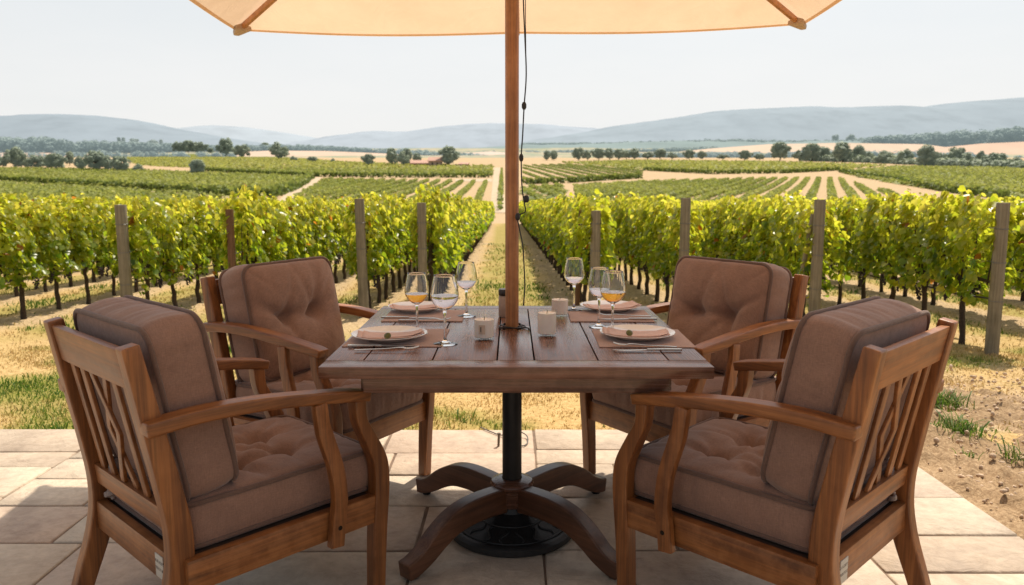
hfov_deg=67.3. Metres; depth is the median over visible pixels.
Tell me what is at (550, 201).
grapevine
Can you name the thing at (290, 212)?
grapevine
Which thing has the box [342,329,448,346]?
placemat
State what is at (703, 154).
tree
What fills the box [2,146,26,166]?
tree
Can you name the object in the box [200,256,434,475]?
garden armchair
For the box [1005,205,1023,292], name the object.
grapevine
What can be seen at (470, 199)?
grapevine
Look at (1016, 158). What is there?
tree
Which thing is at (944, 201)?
grapevine
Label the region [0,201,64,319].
grapevine
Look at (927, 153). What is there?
tree
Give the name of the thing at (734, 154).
woodland
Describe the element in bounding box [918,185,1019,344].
grapevine
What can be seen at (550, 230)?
grapevine
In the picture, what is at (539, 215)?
grapevine
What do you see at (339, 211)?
grapevine
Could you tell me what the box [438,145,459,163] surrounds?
tree
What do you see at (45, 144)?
woodland
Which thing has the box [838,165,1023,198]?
vineyard rows
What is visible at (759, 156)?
tree
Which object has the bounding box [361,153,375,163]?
tree
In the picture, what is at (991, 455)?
soil clods
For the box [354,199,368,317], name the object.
end post
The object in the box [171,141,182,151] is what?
tree
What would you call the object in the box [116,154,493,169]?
vineyard rows
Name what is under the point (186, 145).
tree
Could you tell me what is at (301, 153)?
harvested field
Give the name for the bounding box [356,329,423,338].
napkin
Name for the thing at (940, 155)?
tree
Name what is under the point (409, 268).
grapevine
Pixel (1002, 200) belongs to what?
grapevine
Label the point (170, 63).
sky
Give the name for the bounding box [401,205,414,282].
grapevine
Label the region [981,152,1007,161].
tree
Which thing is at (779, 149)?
tree
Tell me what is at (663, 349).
knife
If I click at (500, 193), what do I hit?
grass strip
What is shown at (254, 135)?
hills
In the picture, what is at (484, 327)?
candle jar
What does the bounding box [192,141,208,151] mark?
tree
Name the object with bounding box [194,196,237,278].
grapevine
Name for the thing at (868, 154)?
tree
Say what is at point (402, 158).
tree
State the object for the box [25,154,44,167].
tree
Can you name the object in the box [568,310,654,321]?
placemat
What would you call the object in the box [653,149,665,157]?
tree
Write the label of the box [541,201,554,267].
grapevine
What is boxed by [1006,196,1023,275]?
grapevine
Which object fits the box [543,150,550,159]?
tree
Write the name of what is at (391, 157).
tree
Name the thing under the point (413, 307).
napkin
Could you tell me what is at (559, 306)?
candle jar
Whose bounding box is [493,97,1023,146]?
hills
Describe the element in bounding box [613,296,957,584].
garden armchair
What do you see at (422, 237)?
end post
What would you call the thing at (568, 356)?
patio table
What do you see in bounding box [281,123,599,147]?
hills
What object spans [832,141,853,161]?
tree
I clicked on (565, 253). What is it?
grapevine
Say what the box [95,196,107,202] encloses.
grapevine
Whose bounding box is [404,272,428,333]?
wine glass
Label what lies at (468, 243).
grapevine
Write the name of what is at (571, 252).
grapevine
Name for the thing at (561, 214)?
grapevine
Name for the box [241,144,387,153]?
woodland
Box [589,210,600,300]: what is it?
end post
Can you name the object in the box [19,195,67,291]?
grapevine
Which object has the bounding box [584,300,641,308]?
napkin
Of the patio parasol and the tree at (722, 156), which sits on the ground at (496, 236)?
the tree at (722, 156)
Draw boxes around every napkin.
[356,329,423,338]
[388,304,436,309]
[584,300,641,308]
[603,327,669,337]
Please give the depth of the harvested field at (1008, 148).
992.17 m
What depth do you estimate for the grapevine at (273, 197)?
15.97 m
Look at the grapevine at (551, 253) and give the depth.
11.46 m
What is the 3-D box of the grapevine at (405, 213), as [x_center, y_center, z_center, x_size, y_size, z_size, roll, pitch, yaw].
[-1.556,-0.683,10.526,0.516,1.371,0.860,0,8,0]
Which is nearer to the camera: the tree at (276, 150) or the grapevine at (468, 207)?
the grapevine at (468, 207)
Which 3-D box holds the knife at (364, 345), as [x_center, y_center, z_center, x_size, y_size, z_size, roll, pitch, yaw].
[-0.405,0.164,2.394,0.210,0.007,0.018,0,8,-2]
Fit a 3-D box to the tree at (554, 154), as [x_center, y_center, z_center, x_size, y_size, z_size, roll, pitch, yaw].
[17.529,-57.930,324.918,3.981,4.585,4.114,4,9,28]
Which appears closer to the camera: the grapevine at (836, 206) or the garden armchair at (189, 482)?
the garden armchair at (189, 482)
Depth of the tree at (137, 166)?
180.14 m
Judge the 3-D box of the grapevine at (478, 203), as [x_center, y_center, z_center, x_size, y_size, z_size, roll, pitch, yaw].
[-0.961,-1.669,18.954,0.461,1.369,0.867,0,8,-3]
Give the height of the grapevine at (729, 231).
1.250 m
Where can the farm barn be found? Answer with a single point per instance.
(419, 162)
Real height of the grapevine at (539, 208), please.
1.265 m
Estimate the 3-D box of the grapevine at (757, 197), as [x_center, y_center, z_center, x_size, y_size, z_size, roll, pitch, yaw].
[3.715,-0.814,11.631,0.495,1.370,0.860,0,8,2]
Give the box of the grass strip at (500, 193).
[497,167,503,209]
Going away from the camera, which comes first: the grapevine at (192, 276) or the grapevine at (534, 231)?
the grapevine at (192, 276)
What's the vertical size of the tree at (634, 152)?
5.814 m
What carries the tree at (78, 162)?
on the ground at (496, 236)
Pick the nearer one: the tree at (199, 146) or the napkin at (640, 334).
the napkin at (640, 334)
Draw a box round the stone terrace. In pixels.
[0,429,1023,584]
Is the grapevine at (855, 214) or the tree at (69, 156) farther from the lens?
the tree at (69, 156)
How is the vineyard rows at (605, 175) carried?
on the ground at (496, 236)
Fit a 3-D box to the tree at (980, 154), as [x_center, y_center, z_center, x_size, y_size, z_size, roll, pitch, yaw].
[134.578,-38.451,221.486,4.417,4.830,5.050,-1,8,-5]
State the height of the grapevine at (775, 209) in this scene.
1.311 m
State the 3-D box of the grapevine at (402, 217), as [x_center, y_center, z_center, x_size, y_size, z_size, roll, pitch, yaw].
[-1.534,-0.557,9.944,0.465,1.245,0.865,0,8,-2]
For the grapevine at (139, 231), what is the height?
1.337 m
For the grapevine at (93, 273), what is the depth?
11.28 m
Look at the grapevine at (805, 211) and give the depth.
6.99 m
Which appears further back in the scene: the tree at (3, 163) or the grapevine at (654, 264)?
the tree at (3, 163)
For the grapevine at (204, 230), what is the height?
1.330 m
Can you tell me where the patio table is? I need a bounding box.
[318,306,713,580]
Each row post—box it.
[225,209,235,268]
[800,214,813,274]
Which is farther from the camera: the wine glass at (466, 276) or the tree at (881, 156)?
the tree at (881, 156)
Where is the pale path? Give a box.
[491,168,504,212]
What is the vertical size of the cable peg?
0.064 m
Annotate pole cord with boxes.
[498,0,529,329]
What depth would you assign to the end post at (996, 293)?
5.93 m
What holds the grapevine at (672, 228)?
on the ground at (496, 236)
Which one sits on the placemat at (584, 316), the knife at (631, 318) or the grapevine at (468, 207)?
the knife at (631, 318)
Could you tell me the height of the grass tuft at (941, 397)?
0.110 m
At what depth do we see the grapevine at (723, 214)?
9.56 m
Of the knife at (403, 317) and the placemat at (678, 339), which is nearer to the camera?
the placemat at (678, 339)
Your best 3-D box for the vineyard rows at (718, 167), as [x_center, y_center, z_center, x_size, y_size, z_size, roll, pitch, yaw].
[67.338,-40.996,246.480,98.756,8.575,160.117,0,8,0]
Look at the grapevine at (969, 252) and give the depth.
8.04 m
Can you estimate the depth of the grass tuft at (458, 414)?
4.21 m
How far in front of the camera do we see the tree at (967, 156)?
228.44 m
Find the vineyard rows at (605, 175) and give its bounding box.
[522,163,643,183]
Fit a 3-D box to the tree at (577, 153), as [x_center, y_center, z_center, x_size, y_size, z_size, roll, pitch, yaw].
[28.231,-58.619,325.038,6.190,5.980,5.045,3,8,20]
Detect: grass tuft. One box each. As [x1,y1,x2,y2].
[444,409,477,424]
[930,405,997,440]
[935,388,990,411]
[952,446,984,460]
[996,434,1023,463]
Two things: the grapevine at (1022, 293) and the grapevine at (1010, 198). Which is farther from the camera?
the grapevine at (1010, 198)
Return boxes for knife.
[347,344,415,346]
[381,316,434,317]
[600,318,656,319]
[612,348,681,350]
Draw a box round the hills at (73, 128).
[0,114,269,146]
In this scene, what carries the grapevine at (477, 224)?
on the ground at (496, 236)
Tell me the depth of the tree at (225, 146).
796.60 m
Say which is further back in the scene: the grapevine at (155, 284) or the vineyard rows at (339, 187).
the vineyard rows at (339, 187)
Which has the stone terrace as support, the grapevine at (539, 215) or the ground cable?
the ground cable
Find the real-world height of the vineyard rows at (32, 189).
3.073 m
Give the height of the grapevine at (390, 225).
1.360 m
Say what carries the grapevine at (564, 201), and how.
on the ground at (496, 236)
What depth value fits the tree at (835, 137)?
2544.15 m
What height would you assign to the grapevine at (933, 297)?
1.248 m
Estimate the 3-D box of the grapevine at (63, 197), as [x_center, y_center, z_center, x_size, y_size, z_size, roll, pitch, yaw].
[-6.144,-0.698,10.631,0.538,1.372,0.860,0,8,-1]
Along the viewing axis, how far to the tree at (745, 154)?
323.80 m
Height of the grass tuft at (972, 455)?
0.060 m
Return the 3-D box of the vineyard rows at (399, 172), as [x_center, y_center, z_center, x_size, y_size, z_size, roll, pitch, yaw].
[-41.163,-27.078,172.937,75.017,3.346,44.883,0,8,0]
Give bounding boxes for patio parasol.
[189,0,841,557]
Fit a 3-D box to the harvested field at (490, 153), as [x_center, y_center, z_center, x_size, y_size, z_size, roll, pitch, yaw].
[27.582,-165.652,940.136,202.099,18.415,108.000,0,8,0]
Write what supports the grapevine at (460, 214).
on the ground at (496, 236)
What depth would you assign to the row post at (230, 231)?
6.97 m
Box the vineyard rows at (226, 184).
[0,166,314,197]
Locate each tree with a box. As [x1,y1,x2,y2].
[0,156,8,166]
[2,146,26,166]
[21,160,28,166]
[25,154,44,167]
[42,153,67,167]
[65,151,73,165]
[73,156,86,168]
[82,150,104,168]
[100,155,112,168]
[109,156,131,169]
[132,163,143,169]
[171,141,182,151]
[178,140,193,152]
[188,159,205,172]
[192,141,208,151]
[215,137,233,155]
[232,144,249,156]
[268,141,289,158]
[306,156,317,160]
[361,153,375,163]
[385,147,397,163]
[396,151,409,163]
[403,148,412,159]
[413,153,421,159]
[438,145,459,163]
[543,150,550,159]
[550,150,557,159]
[571,147,584,160]
[584,150,590,159]
[590,148,604,159]
[603,148,613,159]
[614,149,625,159]
[623,150,629,158]
[629,148,640,158]
[641,151,654,158]
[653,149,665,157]
[667,152,677,157]
[682,149,694,158]
[697,150,706,158]
[716,154,729,159]
[737,150,752,160]
[753,153,764,160]
[770,142,791,160]
[791,149,806,158]
[801,143,825,160]
[819,146,831,154]
[832,134,838,139]
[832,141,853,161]
[845,134,856,139]
[852,144,866,156]
[864,151,873,157]
[873,150,893,160]
[897,148,913,161]
[916,144,939,165]
[936,153,946,158]
[946,147,965,158]
[962,152,973,159]
[973,151,986,160]
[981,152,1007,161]
[1006,156,1022,163]
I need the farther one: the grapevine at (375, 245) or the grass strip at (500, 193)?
the grass strip at (500, 193)
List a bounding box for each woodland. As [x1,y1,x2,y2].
[0,136,234,152]
[0,150,236,156]
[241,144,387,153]
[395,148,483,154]
[465,146,718,152]
[523,138,863,144]
[630,150,1023,157]
[798,154,1023,167]
[860,126,1023,146]
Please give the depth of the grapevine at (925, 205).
6.95 m
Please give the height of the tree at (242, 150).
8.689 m
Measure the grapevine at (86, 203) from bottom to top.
1.338 m
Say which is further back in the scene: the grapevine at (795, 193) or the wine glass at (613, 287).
the grapevine at (795, 193)
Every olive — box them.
[384,333,390,338]
[626,330,632,335]
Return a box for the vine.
[27,198,921,246]
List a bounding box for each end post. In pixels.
[114,205,132,296]
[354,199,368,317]
[417,203,427,300]
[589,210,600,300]
[679,198,690,258]
[808,199,825,312]
[984,203,1010,354]
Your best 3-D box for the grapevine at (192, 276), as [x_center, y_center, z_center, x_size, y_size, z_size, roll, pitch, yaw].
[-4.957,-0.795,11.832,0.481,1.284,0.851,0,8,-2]
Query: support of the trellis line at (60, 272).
on the ground at (496, 236)
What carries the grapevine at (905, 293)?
on the ground at (496, 236)
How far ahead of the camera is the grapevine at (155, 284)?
10.67 m
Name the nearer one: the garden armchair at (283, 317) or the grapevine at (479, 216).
the garden armchair at (283, 317)
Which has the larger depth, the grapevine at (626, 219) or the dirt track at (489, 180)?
the dirt track at (489, 180)
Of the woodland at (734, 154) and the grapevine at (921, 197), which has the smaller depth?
the grapevine at (921, 197)
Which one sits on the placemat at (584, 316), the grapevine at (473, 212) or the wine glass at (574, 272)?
the wine glass at (574, 272)
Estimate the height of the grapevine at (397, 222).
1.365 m
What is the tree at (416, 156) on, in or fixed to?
on the ground at (496, 236)
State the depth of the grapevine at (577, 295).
7.95 m
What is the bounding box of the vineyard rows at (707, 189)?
[572,176,902,200]
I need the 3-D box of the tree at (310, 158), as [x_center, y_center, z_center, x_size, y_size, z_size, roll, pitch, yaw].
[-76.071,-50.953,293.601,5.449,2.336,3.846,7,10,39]
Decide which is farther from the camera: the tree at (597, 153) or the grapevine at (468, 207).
the tree at (597, 153)
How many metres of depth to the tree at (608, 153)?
348.65 m
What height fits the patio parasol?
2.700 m
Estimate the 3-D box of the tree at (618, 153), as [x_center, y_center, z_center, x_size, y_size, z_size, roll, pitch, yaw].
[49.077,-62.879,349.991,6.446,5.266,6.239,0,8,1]
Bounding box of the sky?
[0,0,1023,137]
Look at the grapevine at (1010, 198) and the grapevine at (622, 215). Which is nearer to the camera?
the grapevine at (622, 215)
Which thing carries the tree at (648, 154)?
on the ground at (496, 236)
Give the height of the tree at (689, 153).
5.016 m
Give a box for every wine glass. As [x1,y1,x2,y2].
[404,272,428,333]
[430,274,458,345]
[455,261,476,317]
[564,257,584,310]
[588,267,608,328]
[600,270,625,334]
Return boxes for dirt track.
[280,177,320,200]
[455,179,491,181]
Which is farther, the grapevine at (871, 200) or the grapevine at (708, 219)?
the grapevine at (708, 219)
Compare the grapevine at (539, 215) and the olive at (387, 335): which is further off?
the grapevine at (539, 215)
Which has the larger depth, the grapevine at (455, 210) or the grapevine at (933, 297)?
the grapevine at (455, 210)
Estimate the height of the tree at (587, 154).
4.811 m
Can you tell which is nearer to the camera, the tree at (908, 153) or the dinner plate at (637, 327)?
the dinner plate at (637, 327)
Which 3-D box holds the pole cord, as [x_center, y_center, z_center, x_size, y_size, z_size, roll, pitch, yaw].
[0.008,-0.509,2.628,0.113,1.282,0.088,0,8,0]
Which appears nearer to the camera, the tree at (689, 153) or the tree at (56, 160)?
the tree at (56, 160)
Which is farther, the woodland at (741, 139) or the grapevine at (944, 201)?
the woodland at (741, 139)
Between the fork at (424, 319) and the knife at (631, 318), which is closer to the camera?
the fork at (424, 319)
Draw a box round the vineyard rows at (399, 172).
[204,166,492,177]
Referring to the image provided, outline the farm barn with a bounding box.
[409,160,428,164]
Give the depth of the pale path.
91.68 m
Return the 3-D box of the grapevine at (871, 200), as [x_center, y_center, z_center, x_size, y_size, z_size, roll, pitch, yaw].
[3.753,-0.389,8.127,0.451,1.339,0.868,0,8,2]
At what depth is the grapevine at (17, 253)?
7.29 m
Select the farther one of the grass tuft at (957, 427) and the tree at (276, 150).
the tree at (276, 150)
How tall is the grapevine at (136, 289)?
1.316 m
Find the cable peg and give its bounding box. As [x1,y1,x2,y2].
[497,432,500,445]
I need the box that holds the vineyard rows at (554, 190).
[519,182,568,200]
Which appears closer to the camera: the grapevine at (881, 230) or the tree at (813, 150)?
the grapevine at (881, 230)
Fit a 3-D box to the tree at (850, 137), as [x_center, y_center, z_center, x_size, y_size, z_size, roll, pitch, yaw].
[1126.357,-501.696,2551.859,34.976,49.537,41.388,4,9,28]
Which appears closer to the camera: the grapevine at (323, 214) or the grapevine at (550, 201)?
the grapevine at (323, 214)
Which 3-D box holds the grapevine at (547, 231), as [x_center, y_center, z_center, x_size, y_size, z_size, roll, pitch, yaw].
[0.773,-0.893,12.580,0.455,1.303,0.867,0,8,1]
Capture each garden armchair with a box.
[43,295,389,584]
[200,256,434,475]
[580,255,808,473]
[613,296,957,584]
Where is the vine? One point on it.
(488, 209)
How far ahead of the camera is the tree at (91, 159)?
184.34 m
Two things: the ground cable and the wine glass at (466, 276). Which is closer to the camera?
the wine glass at (466, 276)
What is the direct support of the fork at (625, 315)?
on the placemat at (584, 316)
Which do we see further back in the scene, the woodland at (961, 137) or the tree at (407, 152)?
the woodland at (961, 137)
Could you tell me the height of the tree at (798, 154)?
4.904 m
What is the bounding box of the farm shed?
[458,162,468,165]
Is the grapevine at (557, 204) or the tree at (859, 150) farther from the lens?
the tree at (859, 150)
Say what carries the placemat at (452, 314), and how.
on the patio table
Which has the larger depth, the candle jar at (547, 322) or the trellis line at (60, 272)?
the trellis line at (60, 272)
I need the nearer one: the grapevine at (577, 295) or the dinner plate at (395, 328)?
the dinner plate at (395, 328)
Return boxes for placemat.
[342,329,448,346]
[381,310,464,321]
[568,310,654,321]
[592,329,696,347]
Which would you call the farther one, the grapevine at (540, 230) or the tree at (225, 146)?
the tree at (225, 146)
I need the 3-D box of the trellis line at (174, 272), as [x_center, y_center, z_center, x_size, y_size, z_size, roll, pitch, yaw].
[-3.717,-1.679,18.495,0.014,1.071,22.801,0,8,0]
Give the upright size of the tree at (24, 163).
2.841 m
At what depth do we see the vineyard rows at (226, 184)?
126.08 m
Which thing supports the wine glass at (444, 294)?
on the patio table
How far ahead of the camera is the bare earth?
3.56 m
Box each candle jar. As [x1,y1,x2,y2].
[474,316,493,337]
[538,310,555,334]
[552,298,567,314]
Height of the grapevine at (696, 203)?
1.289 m
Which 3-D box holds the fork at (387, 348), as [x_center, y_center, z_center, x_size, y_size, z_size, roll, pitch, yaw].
[-0.379,0.169,2.330,0.195,0.012,0.018,0,8,-3]
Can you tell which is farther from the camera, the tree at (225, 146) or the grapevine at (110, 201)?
the tree at (225, 146)
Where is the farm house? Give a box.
[427,157,442,165]
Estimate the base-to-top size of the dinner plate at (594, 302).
0.021 m
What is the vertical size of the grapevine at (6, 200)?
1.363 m
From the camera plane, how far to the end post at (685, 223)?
7.45 m
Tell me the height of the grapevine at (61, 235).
1.237 m
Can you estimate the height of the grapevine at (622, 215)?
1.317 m
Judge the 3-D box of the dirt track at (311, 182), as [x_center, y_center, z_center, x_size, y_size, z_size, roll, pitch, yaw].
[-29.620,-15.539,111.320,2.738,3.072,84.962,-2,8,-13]
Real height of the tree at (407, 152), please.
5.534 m
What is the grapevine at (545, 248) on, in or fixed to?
on the ground at (496, 236)
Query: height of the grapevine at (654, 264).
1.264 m
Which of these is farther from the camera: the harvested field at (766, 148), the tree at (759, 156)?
the harvested field at (766, 148)
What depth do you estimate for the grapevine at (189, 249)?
8.22 m
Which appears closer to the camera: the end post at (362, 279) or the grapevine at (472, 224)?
the end post at (362, 279)
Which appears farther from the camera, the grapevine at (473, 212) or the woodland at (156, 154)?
the woodland at (156, 154)
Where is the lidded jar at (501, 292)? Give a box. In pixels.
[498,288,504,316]
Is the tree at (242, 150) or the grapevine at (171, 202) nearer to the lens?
the grapevine at (171, 202)
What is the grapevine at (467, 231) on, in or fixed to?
on the ground at (496, 236)
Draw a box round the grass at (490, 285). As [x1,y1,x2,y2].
[0,243,1023,432]
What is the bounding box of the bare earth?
[918,385,1023,539]
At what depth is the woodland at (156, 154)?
794.54 m
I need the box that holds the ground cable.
[480,427,527,445]
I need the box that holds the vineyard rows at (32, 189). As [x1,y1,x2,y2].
[0,180,228,200]
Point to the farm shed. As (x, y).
(462, 163)
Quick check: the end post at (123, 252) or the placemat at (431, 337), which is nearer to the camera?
the placemat at (431, 337)
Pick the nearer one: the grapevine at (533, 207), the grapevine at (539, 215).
the grapevine at (539, 215)
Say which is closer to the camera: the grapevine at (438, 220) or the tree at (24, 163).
the grapevine at (438, 220)
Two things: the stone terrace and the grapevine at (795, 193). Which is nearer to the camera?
the stone terrace
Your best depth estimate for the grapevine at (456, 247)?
9.35 m
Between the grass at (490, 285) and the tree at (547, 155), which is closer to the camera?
the grass at (490, 285)
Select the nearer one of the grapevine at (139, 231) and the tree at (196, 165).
the grapevine at (139, 231)
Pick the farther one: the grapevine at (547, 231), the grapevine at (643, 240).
the grapevine at (547, 231)
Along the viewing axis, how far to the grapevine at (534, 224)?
18.06 m
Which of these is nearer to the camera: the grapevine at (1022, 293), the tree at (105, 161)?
the grapevine at (1022, 293)
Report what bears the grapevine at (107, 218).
on the ground at (496, 236)
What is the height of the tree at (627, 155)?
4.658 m
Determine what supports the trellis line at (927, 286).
on the ground at (496, 236)
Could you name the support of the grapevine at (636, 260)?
on the ground at (496, 236)
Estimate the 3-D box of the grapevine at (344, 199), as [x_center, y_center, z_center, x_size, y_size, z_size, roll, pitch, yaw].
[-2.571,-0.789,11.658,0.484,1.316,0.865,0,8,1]
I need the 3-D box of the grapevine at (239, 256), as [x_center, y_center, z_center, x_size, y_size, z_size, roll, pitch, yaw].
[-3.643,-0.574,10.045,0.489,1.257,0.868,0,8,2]
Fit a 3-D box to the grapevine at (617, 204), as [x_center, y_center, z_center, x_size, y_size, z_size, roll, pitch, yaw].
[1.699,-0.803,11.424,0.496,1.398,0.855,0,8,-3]
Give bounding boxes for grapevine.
[0,192,39,296]
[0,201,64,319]
[0,206,25,289]
[17,202,95,308]
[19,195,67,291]
[39,193,91,286]
[51,193,116,303]
[72,197,110,281]
[87,206,130,295]
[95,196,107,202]
[95,198,120,277]
[103,192,183,299]
[110,196,152,291]
[141,203,166,286]
[144,206,204,306]
[154,195,188,282]
[172,194,223,302]
[174,200,193,278]
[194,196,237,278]
[210,201,250,270]
[214,184,281,269]
[238,200,258,264]
[238,205,299,261]
[262,198,308,261]
[267,194,281,202]
[279,195,322,256]
[292,195,333,260]
[307,201,342,265]
[315,195,330,202]
[321,197,351,283]
[333,197,354,278]
[339,197,395,308]
[352,191,398,302]
[371,191,405,299]
[380,203,410,292]
[392,192,413,288]
[401,197,416,272]
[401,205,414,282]
[405,183,453,300]
[411,192,457,280]
[427,189,460,271]
[434,202,461,273]
[446,212,465,273]
[450,192,469,274]
[450,204,466,273]
[455,200,470,271]
[460,196,477,260]
[460,198,473,261]
[463,200,476,260]
[464,195,479,238]
[465,215,472,253]
[467,198,479,258]
[469,211,473,245]
[471,201,481,253]
[472,204,481,251]
[473,199,481,248]
[474,201,483,248]
[530,199,543,249]
[532,204,542,252]
[533,198,548,253]
[534,198,547,255]
[535,202,547,258]
[536,205,549,259]
[537,198,550,261]
[539,203,553,264]
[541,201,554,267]
[543,197,561,270]
[545,194,566,277]
[546,199,559,273]
[548,192,574,285]
[549,199,565,280]
[553,194,582,290]
[554,202,587,268]
[558,198,601,301]
[561,206,613,301]
[565,189,620,300]
[575,206,583,305]
[606,193,624,270]
[611,191,638,280]
[612,196,641,284]
[620,202,651,289]
[628,200,659,294]
[631,193,679,301]
[642,199,695,302]
[650,201,707,285]
[680,199,701,206]
[691,202,722,257]
[699,199,735,257]
[707,194,753,258]
[721,200,761,260]
[734,197,787,262]
[745,193,765,212]
[754,194,809,283]
[771,196,850,316]
[772,190,801,244]
[799,197,836,277]
[824,194,872,304]
[831,193,893,298]
[851,199,865,286]
[853,188,934,299]
[877,202,912,291]
[884,203,917,296]
[891,194,978,309]
[909,203,951,305]
[913,192,938,281]
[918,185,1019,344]
[928,206,991,310]
[930,193,963,284]
[968,193,1023,290]
[1003,195,1014,200]
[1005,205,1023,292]
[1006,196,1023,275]
[1016,203,1023,300]
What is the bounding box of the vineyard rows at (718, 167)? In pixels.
[562,159,885,173]
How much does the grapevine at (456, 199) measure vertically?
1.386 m
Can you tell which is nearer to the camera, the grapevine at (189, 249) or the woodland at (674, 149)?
the grapevine at (189, 249)
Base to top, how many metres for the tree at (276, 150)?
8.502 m
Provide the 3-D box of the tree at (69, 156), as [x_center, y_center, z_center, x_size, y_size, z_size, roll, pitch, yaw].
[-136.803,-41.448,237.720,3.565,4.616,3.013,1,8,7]
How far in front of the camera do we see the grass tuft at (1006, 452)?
3.60 m
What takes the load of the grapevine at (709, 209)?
on the ground at (496, 236)
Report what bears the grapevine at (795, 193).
on the ground at (496, 236)
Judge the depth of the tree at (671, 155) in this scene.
378.47 m
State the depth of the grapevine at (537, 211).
16.80 m
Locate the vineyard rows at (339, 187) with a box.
[293,177,487,199]
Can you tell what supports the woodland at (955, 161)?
on the ground at (496, 236)
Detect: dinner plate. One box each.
[351,325,426,342]
[388,301,438,312]
[580,300,640,312]
[600,324,675,341]
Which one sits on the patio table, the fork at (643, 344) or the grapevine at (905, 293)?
the fork at (643, 344)
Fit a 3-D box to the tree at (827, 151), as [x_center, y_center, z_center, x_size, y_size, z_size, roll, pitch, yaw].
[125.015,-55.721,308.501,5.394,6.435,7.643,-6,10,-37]
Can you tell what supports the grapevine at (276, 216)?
on the ground at (496, 236)
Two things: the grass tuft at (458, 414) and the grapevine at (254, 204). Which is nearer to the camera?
the grass tuft at (458, 414)
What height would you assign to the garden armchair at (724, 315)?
0.946 m
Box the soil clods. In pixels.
[925,364,1023,520]
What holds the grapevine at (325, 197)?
on the ground at (496, 236)
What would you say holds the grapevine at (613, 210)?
on the ground at (496, 236)
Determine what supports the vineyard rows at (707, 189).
on the ground at (496, 236)
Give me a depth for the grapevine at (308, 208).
9.04 m
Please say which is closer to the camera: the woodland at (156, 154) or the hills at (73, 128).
the woodland at (156, 154)
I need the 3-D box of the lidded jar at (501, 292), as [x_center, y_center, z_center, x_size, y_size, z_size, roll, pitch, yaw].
[-0.026,0.039,2.951,0.051,0.107,0.051,0,8,0]
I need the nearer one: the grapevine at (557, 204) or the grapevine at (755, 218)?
the grapevine at (755, 218)
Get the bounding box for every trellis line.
[5,219,117,281]
[128,219,239,282]
[829,220,988,298]
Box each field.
[237,151,397,155]
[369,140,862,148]
[471,151,519,154]
[681,143,941,152]
[891,142,1023,154]
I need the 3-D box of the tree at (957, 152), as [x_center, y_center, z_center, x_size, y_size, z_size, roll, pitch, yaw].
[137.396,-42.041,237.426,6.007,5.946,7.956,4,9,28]
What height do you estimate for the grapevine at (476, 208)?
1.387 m
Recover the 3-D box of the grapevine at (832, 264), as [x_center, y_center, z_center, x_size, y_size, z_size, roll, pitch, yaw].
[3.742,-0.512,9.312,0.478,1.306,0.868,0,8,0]
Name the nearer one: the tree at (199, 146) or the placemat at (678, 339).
the placemat at (678, 339)
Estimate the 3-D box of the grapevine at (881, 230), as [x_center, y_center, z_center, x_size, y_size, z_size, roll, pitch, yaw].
[3.756,-0.334,7.543,0.522,1.364,0.904,0,8,-2]
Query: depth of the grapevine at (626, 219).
10.36 m
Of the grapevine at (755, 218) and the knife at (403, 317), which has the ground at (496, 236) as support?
the grapevine at (755, 218)
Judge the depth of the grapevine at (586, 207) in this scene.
7.58 m
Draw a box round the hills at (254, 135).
[178,125,314,143]
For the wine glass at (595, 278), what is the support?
on the patio table
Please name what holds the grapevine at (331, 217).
on the ground at (496, 236)
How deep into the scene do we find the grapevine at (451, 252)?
8.73 m
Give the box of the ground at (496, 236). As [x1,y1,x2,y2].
[0,148,1023,444]
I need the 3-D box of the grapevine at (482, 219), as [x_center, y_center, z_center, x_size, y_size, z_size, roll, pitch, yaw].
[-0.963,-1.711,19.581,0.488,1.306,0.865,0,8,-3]
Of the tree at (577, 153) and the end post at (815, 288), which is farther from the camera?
the tree at (577, 153)
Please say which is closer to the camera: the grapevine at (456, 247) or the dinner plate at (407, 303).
the dinner plate at (407, 303)
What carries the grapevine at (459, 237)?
on the ground at (496, 236)
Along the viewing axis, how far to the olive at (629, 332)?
2.46 m
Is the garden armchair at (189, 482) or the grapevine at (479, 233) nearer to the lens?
the garden armchair at (189, 482)
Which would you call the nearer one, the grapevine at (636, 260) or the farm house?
the grapevine at (636, 260)
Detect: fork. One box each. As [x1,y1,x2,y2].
[354,346,418,350]
[398,317,450,319]
[600,313,650,316]
[613,342,676,347]
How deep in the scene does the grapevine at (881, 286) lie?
10.03 m
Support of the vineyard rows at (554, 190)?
on the ground at (496, 236)
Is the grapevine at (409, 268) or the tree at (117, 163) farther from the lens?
the tree at (117, 163)
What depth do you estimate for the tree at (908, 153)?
254.81 m
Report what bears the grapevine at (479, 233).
on the ground at (496, 236)

